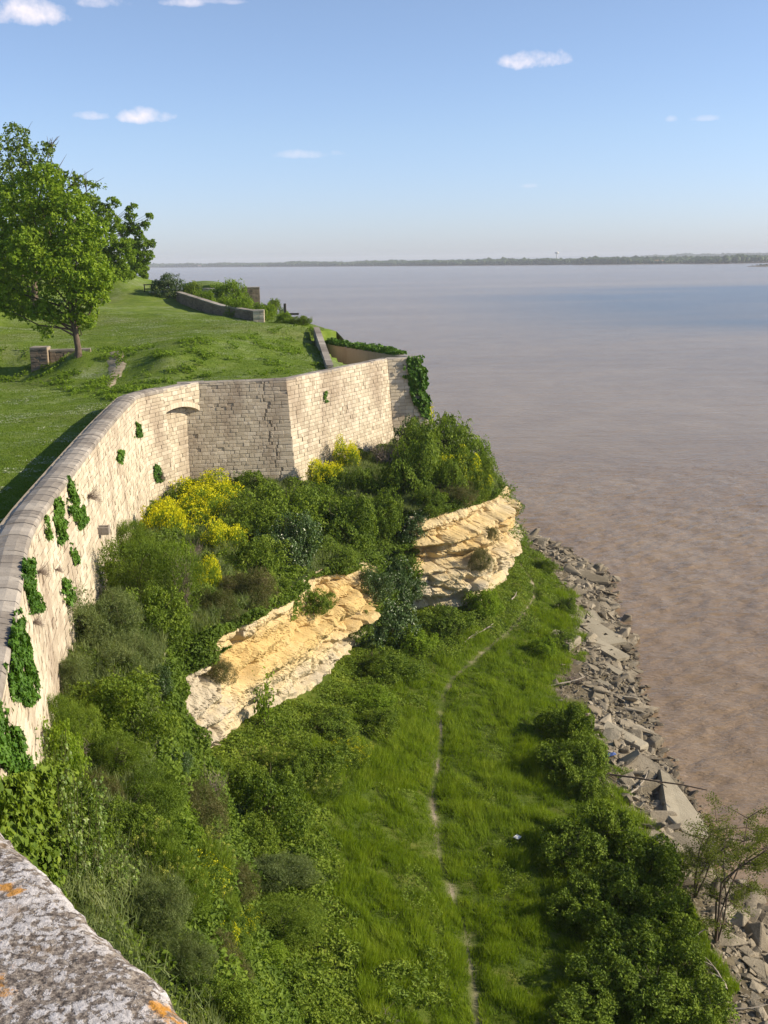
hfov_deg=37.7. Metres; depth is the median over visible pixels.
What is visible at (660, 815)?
rock
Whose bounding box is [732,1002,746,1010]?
rock
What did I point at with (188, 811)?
bright shrub
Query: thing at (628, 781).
rock
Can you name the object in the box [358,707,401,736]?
shrub
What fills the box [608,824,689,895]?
bramble bush
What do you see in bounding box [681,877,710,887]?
rock
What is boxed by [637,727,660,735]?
rock
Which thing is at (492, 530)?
grass clump
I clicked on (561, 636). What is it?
shrub
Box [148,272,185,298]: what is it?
dark shrub
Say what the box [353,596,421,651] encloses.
dark shrub
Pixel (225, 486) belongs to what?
mustard plant
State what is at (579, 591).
rock
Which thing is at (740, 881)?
rock
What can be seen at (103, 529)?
stone spout
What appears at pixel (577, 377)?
river
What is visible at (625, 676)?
rock
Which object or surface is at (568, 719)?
bramble bush
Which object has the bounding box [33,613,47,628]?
withered weed
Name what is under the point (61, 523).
ivy patch
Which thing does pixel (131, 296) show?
lawn
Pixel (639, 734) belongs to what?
rock
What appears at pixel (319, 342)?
end wall
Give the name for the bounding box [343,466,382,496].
shrub
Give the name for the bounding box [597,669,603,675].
rock
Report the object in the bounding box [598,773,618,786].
dead bush
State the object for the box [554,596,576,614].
shrub
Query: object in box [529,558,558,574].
shrub
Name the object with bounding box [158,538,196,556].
bright shrub
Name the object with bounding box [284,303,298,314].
marker post
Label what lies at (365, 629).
shrub
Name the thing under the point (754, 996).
rock
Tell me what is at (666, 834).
rock
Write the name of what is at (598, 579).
flat stone
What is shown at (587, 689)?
concrete beam
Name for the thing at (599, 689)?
rock
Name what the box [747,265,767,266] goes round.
bank
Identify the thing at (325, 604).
shrub
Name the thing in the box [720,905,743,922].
rock
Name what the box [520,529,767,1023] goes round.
rubble
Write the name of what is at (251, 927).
flowering shrub
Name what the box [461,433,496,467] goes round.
bright shrub
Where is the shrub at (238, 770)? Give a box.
[220,759,270,804]
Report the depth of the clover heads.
76.80 m
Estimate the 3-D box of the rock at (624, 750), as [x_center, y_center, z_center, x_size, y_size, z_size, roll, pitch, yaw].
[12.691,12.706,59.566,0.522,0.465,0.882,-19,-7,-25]
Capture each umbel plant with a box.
[123,817,196,880]
[144,862,213,921]
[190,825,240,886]
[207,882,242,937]
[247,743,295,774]
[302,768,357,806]
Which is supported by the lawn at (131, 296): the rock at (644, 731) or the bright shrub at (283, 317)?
the bright shrub at (283, 317)
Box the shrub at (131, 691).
[62,663,181,749]
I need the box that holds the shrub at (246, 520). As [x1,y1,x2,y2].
[218,496,288,549]
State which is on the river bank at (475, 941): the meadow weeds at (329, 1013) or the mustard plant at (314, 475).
the meadow weeds at (329, 1013)
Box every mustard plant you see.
[139,495,196,540]
[168,466,243,502]
[172,482,232,526]
[195,553,221,589]
[199,514,248,551]
[305,457,343,485]
[332,434,361,466]
[429,403,434,426]
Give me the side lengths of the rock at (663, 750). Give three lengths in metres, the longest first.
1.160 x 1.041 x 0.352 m
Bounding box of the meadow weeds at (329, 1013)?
[206,538,707,1023]
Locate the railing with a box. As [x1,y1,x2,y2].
[143,284,168,292]
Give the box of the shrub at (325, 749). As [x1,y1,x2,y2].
[258,736,360,780]
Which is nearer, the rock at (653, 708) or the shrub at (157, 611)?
the shrub at (157, 611)
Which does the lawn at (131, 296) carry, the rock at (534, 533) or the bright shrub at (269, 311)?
the bright shrub at (269, 311)
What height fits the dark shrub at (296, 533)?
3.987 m
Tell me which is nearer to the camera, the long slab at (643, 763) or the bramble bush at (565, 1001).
the bramble bush at (565, 1001)
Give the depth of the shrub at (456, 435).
86.22 m
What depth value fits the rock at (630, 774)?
56.57 m
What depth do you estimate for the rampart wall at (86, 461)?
45.46 m
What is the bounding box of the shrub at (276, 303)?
[262,298,286,313]
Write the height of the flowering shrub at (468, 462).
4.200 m
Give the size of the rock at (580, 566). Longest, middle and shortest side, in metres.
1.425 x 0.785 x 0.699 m
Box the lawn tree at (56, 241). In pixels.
[0,161,122,358]
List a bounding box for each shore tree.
[671,793,767,947]
[673,791,767,897]
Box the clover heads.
[0,313,316,520]
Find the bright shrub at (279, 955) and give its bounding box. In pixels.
[251,936,289,971]
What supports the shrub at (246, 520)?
on the terrace slope
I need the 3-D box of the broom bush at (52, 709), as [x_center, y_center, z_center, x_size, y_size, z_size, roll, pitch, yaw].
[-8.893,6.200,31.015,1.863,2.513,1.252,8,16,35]
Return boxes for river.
[109,255,767,905]
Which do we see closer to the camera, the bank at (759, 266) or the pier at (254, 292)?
the pier at (254, 292)
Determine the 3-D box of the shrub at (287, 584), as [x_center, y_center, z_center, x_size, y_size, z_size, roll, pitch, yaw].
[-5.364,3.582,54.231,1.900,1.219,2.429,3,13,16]
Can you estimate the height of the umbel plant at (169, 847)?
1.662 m
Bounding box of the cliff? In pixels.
[154,485,522,1020]
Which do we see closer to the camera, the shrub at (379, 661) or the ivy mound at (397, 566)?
the shrub at (379, 661)
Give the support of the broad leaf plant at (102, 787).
on the terrace slope
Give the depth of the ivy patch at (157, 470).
71.64 m
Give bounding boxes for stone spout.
[97,525,109,534]
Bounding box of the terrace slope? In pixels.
[70,455,496,1023]
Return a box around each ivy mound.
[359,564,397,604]
[374,554,414,594]
[383,574,412,631]
[394,501,428,543]
[399,577,426,602]
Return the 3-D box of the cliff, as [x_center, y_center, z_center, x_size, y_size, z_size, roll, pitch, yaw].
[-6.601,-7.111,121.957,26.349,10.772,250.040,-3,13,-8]
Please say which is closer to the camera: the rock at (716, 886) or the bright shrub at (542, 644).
the rock at (716, 886)
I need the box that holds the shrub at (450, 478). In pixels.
[430,457,468,497]
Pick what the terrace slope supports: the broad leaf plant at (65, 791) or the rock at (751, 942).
the broad leaf plant at (65, 791)
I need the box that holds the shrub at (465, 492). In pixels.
[436,478,480,506]
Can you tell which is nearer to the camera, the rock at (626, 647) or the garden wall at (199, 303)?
the rock at (626, 647)
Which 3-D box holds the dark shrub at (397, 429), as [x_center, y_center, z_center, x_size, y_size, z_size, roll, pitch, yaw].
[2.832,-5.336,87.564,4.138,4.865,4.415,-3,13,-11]
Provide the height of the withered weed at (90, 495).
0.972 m
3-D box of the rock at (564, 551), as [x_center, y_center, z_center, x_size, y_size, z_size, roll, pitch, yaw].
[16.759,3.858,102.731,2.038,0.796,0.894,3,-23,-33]
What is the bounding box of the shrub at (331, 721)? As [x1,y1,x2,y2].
[306,704,362,742]
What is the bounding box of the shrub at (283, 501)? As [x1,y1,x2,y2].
[229,475,332,540]
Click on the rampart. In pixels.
(204, 284)
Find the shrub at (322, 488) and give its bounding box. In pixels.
[284,481,363,519]
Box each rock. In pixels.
[529,528,539,536]
[531,537,549,540]
[537,540,545,544]
[552,541,561,546]
[559,549,574,556]
[563,564,580,574]
[564,584,585,595]
[575,563,584,568]
[576,578,588,584]
[585,567,595,571]
[585,632,596,640]
[587,564,608,570]
[587,663,599,671]
[587,705,601,714]
[589,603,595,608]
[589,651,598,658]
[590,598,600,609]
[591,686,608,692]
[593,563,603,570]
[594,571,604,574]
[594,588,618,596]
[597,611,607,618]
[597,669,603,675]
[599,713,611,722]
[600,600,610,608]
[601,697,608,703]
[602,623,613,629]
[602,728,622,740]
[609,605,619,608]
[612,576,621,581]
[612,653,622,669]
[613,695,624,701]
[613,740,621,747]
[617,627,630,637]
[619,673,629,679]
[619,747,629,753]
[619,775,643,793]
[620,642,631,651]
[620,695,638,701]
[620,719,635,726]
[620,749,639,765]
[621,614,631,621]
[621,765,633,772]
[622,670,634,682]
[622,693,644,704]
[623,706,651,716]
[624,772,634,779]
[624,795,632,803]
[627,633,640,640]
[627,729,642,739]
[628,661,638,667]
[628,771,644,776]
[629,706,645,710]
[631,668,643,673]
[632,780,660,792]
[633,724,653,736]
[635,703,659,710]
[635,802,643,806]
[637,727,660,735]
[637,782,643,793]
[638,712,649,717]
[642,830,660,837]
[643,770,656,779]
[644,708,653,715]
[645,735,662,748]
[647,717,659,722]
[648,746,655,753]
[649,755,663,760]
[649,810,677,821]
[650,821,665,829]
[655,747,668,754]
[660,832,673,838]
[664,827,673,832]
[669,823,681,829]
[673,843,685,853]
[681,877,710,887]
[687,790,698,795]
[698,860,713,881]
[706,898,733,906]
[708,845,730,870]
[710,877,724,904]
[713,929,747,946]
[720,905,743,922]
[731,911,749,926]
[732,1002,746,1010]
[734,879,746,886]
[736,945,755,956]
[740,874,766,904]
[740,973,753,980]
[742,922,767,951]
[742,956,767,978]
[744,901,756,908]
[744,908,760,922]
[746,999,763,1009]
[747,938,755,947]
[749,980,765,993]
[750,991,760,1000]
[756,1006,767,1018]
[757,910,766,921]
[761,977,767,986]
[762,955,767,963]
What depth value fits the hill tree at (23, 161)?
120.90 m
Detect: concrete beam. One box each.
[581,685,591,691]
[590,677,610,687]
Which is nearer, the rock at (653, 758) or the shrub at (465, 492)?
the rock at (653, 758)
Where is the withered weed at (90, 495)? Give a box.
[88,483,105,502]
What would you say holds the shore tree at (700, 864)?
on the river bank at (475, 941)
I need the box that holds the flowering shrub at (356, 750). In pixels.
[330,736,373,768]
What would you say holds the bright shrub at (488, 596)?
on the river bank at (475, 941)
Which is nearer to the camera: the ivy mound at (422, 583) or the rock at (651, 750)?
the rock at (651, 750)
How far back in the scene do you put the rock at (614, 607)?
87.54 m
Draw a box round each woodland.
[146,254,767,266]
[640,252,767,257]
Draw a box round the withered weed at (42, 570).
[37,562,50,577]
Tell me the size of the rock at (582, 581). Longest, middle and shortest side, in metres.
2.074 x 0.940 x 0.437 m
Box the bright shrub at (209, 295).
[192,289,215,300]
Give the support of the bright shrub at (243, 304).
on the lawn at (131, 296)
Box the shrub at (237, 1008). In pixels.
[195,971,260,1023]
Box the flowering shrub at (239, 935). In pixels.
[220,910,252,959]
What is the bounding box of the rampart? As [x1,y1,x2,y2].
[182,281,224,292]
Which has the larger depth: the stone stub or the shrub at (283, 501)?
the stone stub
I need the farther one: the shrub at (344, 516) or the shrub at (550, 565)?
the shrub at (550, 565)
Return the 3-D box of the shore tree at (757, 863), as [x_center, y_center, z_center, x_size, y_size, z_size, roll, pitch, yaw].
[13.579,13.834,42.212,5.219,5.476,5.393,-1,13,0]
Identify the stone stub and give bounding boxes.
[29,346,50,371]
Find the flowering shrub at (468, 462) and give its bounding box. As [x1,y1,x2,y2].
[429,444,481,489]
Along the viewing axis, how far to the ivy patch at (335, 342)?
107.85 m
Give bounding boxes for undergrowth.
[59,438,497,1023]
[155,446,529,1023]
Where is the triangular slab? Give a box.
[656,770,716,844]
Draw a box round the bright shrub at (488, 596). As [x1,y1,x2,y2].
[461,584,504,618]
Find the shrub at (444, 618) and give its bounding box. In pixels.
[417,603,479,642]
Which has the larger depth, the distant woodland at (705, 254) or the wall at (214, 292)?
the distant woodland at (705, 254)
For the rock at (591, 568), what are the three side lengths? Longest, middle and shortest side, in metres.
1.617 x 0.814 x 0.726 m
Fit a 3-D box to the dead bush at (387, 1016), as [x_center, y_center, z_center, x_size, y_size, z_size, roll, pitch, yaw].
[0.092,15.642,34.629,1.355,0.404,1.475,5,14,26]
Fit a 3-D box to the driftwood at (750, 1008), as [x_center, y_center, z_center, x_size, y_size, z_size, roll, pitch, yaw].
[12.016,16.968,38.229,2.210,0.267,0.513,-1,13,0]
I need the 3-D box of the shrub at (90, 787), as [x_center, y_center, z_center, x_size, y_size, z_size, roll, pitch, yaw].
[-7.157,7.196,26.051,1.915,2.575,1.677,0,13,6]
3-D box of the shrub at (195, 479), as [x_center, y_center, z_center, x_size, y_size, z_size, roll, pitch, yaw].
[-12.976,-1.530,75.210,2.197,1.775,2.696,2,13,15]
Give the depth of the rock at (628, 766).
57.62 m
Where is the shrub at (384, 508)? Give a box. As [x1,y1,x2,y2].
[354,487,403,536]
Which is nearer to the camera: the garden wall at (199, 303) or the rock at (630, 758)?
the rock at (630, 758)
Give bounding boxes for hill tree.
[0,121,106,307]
[0,196,100,305]
[36,270,136,283]
[40,192,137,282]
[72,202,156,275]
[73,264,149,278]
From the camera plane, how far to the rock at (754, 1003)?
38.92 m
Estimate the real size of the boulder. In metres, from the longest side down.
2.652 x 1.836 x 1.250 m
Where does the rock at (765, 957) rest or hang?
on the river bank at (475, 941)
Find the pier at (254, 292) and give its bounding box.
[242,287,259,304]
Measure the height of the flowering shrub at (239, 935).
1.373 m
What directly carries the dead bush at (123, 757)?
on the terrace slope
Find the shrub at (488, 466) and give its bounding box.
[459,452,499,478]
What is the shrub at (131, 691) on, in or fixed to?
on the terrace slope
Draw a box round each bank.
[150,261,766,267]
[213,541,767,1023]
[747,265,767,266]
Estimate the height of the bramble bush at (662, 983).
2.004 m
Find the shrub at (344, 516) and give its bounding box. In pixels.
[312,493,379,554]
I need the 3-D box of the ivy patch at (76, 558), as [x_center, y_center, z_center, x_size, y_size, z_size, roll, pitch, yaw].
[-11.598,1.580,42.256,0.284,1.159,1.678,-2,13,-4]
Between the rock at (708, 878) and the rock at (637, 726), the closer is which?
the rock at (708, 878)
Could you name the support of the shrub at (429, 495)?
on the terrace slope
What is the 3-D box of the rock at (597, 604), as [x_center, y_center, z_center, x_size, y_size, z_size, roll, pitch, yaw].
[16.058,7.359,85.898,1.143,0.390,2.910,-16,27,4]
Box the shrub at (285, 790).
[228,762,316,843]
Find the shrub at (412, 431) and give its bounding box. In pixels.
[398,416,448,466]
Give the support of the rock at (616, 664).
on the river bank at (475, 941)
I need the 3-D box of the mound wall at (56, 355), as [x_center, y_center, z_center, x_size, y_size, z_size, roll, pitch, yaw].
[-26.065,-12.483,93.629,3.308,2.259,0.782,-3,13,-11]
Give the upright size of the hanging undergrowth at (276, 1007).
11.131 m
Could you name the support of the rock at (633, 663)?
on the river bank at (475, 941)
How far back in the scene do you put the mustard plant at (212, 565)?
51.18 m
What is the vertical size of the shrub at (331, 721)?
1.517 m
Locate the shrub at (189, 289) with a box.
[181,280,202,296]
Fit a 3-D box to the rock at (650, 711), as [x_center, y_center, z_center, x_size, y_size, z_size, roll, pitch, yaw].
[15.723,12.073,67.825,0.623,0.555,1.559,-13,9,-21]
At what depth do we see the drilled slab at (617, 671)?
72.89 m
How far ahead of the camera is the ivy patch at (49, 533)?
37.60 m
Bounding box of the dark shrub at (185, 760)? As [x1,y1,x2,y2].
[165,743,194,776]
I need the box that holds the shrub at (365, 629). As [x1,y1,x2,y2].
[348,610,373,642]
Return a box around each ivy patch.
[0,699,34,774]
[0,756,83,907]
[3,607,42,707]
[20,556,46,615]
[44,514,53,540]
[53,496,69,546]
[61,577,76,605]
[66,475,89,530]
[69,542,80,565]
[115,449,125,464]
[134,421,143,437]
[153,463,165,482]
[323,391,328,402]
[326,337,350,346]
[346,342,406,354]
[402,355,432,419]
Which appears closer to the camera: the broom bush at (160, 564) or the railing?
the broom bush at (160, 564)
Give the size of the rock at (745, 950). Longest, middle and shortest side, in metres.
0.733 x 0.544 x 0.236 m
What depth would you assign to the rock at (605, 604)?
87.06 m
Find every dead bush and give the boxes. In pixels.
[115,738,128,764]
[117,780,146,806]
[165,542,194,609]
[181,536,202,559]
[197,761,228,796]
[366,436,400,465]
[375,1008,400,1023]
[562,670,593,684]
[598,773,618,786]
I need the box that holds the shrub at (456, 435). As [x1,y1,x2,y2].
[418,411,482,461]
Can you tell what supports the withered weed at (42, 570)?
attached to the rampart wall at (86, 461)
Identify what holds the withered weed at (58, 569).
attached to the rampart wall at (86, 461)
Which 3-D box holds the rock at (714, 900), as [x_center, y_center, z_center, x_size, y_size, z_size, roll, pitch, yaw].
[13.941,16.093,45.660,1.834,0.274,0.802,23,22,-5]
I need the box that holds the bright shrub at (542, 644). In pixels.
[529,635,559,658]
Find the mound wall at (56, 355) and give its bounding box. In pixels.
[49,348,90,362]
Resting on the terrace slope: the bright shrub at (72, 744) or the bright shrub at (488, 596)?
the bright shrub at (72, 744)
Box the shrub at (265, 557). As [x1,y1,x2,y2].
[222,534,292,576]
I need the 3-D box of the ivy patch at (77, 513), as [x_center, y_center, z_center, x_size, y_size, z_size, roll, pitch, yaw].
[-12.101,-0.398,44.518,0.469,2.562,4.473,-2,13,-6]
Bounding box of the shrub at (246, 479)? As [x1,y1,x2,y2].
[219,470,277,495]
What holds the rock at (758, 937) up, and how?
on the river bank at (475, 941)
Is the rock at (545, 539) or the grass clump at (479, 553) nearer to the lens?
the grass clump at (479, 553)
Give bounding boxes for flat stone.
[576,570,608,587]
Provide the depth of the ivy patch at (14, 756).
21.61 m
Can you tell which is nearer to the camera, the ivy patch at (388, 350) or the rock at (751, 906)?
the rock at (751, 906)
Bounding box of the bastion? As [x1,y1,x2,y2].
[177,344,428,487]
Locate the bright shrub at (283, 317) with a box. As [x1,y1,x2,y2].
[273,311,293,322]
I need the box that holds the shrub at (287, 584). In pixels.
[262,575,291,594]
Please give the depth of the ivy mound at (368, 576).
64.85 m
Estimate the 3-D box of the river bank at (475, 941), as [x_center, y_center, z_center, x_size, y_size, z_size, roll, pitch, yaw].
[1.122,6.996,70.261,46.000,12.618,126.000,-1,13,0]
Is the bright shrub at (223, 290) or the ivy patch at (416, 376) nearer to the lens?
the ivy patch at (416, 376)
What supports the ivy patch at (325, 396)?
attached to the bastion
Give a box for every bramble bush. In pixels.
[529,816,608,881]
[533,700,594,744]
[534,738,601,786]
[542,982,621,1023]
[545,880,605,941]
[560,727,609,778]
[563,795,642,859]
[563,940,641,1014]
[565,770,615,802]
[565,859,645,925]
[578,900,672,982]
[600,950,691,1023]
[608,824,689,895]
[622,879,702,941]
[637,926,708,980]
[657,972,739,1023]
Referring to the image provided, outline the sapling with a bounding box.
[252,666,278,726]
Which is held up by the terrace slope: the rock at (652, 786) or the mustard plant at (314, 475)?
the mustard plant at (314, 475)
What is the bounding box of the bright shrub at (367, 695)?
[342,683,397,716]
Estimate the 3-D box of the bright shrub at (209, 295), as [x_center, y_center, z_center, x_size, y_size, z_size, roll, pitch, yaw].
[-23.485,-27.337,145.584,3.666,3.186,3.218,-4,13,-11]
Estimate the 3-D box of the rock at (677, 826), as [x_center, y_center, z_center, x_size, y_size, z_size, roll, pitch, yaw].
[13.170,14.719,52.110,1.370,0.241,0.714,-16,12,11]
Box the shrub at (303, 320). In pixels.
[290,315,312,325]
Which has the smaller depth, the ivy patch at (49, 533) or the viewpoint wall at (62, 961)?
the viewpoint wall at (62, 961)
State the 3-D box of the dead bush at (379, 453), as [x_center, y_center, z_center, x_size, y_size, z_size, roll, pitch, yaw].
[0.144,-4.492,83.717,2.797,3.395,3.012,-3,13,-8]
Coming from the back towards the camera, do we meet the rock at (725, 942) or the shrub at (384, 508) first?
the shrub at (384, 508)
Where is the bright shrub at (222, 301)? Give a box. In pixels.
[214,297,232,304]
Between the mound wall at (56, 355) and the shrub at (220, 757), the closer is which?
the shrub at (220, 757)
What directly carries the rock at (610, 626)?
on the river bank at (475, 941)
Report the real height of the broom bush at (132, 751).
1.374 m
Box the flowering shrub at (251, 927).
[237,904,262,939]
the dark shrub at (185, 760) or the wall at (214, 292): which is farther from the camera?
the wall at (214, 292)
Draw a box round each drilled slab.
[558,604,626,645]
[576,627,629,660]
[599,659,623,675]
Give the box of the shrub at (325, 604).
[304,588,339,619]
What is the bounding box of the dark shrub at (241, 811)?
[232,801,250,822]
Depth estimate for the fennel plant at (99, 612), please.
40.53 m
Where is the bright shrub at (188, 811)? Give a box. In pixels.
[160,801,206,849]
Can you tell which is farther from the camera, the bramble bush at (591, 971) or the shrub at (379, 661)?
the shrub at (379, 661)
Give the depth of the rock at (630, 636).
80.50 m
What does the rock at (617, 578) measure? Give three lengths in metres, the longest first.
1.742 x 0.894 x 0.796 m
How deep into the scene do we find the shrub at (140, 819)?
27.50 m
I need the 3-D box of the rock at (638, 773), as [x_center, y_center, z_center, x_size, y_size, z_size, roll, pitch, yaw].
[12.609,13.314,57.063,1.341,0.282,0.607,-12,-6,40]
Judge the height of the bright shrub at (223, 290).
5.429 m
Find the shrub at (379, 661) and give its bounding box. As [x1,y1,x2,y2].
[342,647,431,683]
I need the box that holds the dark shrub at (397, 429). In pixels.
[391,413,445,451]
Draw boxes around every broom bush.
[46,689,85,758]
[52,694,104,748]
[84,729,150,775]
[94,535,210,614]
[104,757,191,828]
[116,518,159,560]
[252,890,328,951]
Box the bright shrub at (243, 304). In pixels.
[223,296,254,316]
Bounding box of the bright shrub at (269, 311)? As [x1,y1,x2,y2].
[249,302,276,320]
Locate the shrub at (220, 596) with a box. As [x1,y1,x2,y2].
[188,586,240,623]
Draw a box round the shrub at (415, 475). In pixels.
[376,432,442,497]
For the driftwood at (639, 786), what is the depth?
55.04 m
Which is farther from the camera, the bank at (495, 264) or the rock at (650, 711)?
the bank at (495, 264)
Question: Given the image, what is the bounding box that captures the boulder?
[654,832,708,860]
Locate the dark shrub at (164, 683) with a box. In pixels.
[144,664,173,699]
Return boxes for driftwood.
[551,676,584,685]
[605,773,706,790]
[628,771,653,792]
[704,957,727,989]
[725,1004,767,1011]
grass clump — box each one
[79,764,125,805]
[202,655,238,686]
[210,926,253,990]
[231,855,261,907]
[468,547,494,571]
[483,526,498,540]
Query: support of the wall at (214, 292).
on the lawn at (131, 296)
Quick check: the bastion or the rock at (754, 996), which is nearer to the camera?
the rock at (754, 996)
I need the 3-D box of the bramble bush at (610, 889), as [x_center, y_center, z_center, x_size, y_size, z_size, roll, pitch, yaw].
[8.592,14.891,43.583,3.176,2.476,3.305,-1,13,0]
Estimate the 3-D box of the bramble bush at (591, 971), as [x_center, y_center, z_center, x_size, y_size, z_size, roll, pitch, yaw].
[7.483,16.033,38.561,2.676,1.914,3.498,-3,13,-8]
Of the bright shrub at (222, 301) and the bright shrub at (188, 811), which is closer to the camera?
the bright shrub at (188, 811)
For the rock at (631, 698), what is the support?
on the river bank at (475, 941)
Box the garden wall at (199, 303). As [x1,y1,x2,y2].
[176,291,252,320]
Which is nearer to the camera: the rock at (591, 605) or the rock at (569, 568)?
the rock at (591, 605)
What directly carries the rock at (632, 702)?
on the river bank at (475, 941)
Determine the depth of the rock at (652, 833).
50.87 m
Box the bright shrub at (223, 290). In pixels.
[208,277,253,305]
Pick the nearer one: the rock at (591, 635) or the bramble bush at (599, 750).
the bramble bush at (599, 750)
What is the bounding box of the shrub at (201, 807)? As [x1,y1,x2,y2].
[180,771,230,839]
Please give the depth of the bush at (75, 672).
36.01 m
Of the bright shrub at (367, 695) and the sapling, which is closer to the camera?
the sapling
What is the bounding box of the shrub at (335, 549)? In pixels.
[315,542,360,572]
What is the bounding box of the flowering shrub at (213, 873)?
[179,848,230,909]
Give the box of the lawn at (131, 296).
[0,269,347,520]
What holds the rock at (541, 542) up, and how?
on the river bank at (475, 941)
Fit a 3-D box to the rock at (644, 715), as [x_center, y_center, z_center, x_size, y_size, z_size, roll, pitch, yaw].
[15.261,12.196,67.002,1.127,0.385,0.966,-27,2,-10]
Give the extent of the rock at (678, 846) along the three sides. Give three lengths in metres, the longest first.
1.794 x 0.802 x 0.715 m
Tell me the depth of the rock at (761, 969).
41.55 m
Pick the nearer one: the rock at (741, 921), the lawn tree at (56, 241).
the rock at (741, 921)
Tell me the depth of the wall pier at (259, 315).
121.71 m
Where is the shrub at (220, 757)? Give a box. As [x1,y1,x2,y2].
[213,754,225,765]
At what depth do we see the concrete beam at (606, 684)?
69.96 m
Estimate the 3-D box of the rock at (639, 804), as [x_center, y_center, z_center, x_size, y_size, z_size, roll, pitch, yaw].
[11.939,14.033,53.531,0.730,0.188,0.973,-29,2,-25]
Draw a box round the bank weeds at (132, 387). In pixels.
[0,324,322,399]
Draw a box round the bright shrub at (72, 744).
[40,714,91,786]
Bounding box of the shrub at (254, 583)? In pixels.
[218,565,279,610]
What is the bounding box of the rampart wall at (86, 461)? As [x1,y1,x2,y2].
[0,381,199,778]
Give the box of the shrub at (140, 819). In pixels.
[104,794,165,854]
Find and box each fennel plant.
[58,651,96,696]
[67,580,146,648]
[80,629,163,680]
[122,873,197,943]
[150,925,219,988]
[252,849,326,892]
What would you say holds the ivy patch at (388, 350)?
on the bastion
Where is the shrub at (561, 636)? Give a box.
[548,629,578,649]
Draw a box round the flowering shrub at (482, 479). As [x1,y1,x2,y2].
[465,469,492,502]
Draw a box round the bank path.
[106,351,124,386]
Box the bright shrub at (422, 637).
[384,624,439,657]
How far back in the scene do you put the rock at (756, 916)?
44.70 m
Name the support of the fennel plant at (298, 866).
on the river bank at (475, 941)
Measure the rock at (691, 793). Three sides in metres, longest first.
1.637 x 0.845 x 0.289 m
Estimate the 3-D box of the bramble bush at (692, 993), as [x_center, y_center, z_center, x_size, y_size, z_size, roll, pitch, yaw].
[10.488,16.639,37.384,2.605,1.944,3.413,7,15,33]
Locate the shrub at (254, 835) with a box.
[238,811,280,858]
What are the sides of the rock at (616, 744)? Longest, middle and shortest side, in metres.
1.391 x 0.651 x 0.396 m
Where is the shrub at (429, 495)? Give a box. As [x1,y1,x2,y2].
[415,486,445,517]
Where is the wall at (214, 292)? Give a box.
[203,288,235,297]
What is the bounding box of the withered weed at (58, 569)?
[55,563,63,573]
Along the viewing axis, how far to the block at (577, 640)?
74.30 m
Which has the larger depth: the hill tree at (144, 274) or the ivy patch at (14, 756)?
the hill tree at (144, 274)
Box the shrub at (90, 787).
[51,769,114,864]
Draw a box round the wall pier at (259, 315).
[253,309,264,322]
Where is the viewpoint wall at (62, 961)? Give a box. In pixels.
[0,832,187,1023]
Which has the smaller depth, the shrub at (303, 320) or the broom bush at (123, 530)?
the broom bush at (123, 530)
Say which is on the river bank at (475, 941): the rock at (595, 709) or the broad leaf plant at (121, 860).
the rock at (595, 709)
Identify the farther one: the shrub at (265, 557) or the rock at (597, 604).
the rock at (597, 604)
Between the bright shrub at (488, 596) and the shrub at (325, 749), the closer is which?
the shrub at (325, 749)
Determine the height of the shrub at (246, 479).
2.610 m
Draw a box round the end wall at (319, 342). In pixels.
[313,327,332,368]
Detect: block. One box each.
[548,629,580,650]
[603,721,648,750]
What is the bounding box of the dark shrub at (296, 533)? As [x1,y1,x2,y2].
[251,509,323,569]
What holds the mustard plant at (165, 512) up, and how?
on the terrace slope
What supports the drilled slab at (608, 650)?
on the river bank at (475, 941)
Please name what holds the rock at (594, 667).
on the river bank at (475, 941)
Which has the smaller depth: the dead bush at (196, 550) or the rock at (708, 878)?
the rock at (708, 878)
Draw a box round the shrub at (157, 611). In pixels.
[118,580,192,649]
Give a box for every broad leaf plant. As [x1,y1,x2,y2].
[34,727,74,786]
[37,725,52,760]
[41,793,107,904]
[53,764,89,856]
[58,785,77,859]
[60,771,107,843]
[76,832,140,901]
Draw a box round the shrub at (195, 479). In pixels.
[177,477,202,494]
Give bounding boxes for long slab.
[587,609,614,632]
[599,738,678,783]
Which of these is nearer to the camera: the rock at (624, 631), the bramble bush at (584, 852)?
the bramble bush at (584, 852)
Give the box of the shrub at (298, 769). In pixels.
[268,750,313,793]
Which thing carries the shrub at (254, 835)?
on the river bank at (475, 941)
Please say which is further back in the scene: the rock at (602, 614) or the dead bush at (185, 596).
the rock at (602, 614)

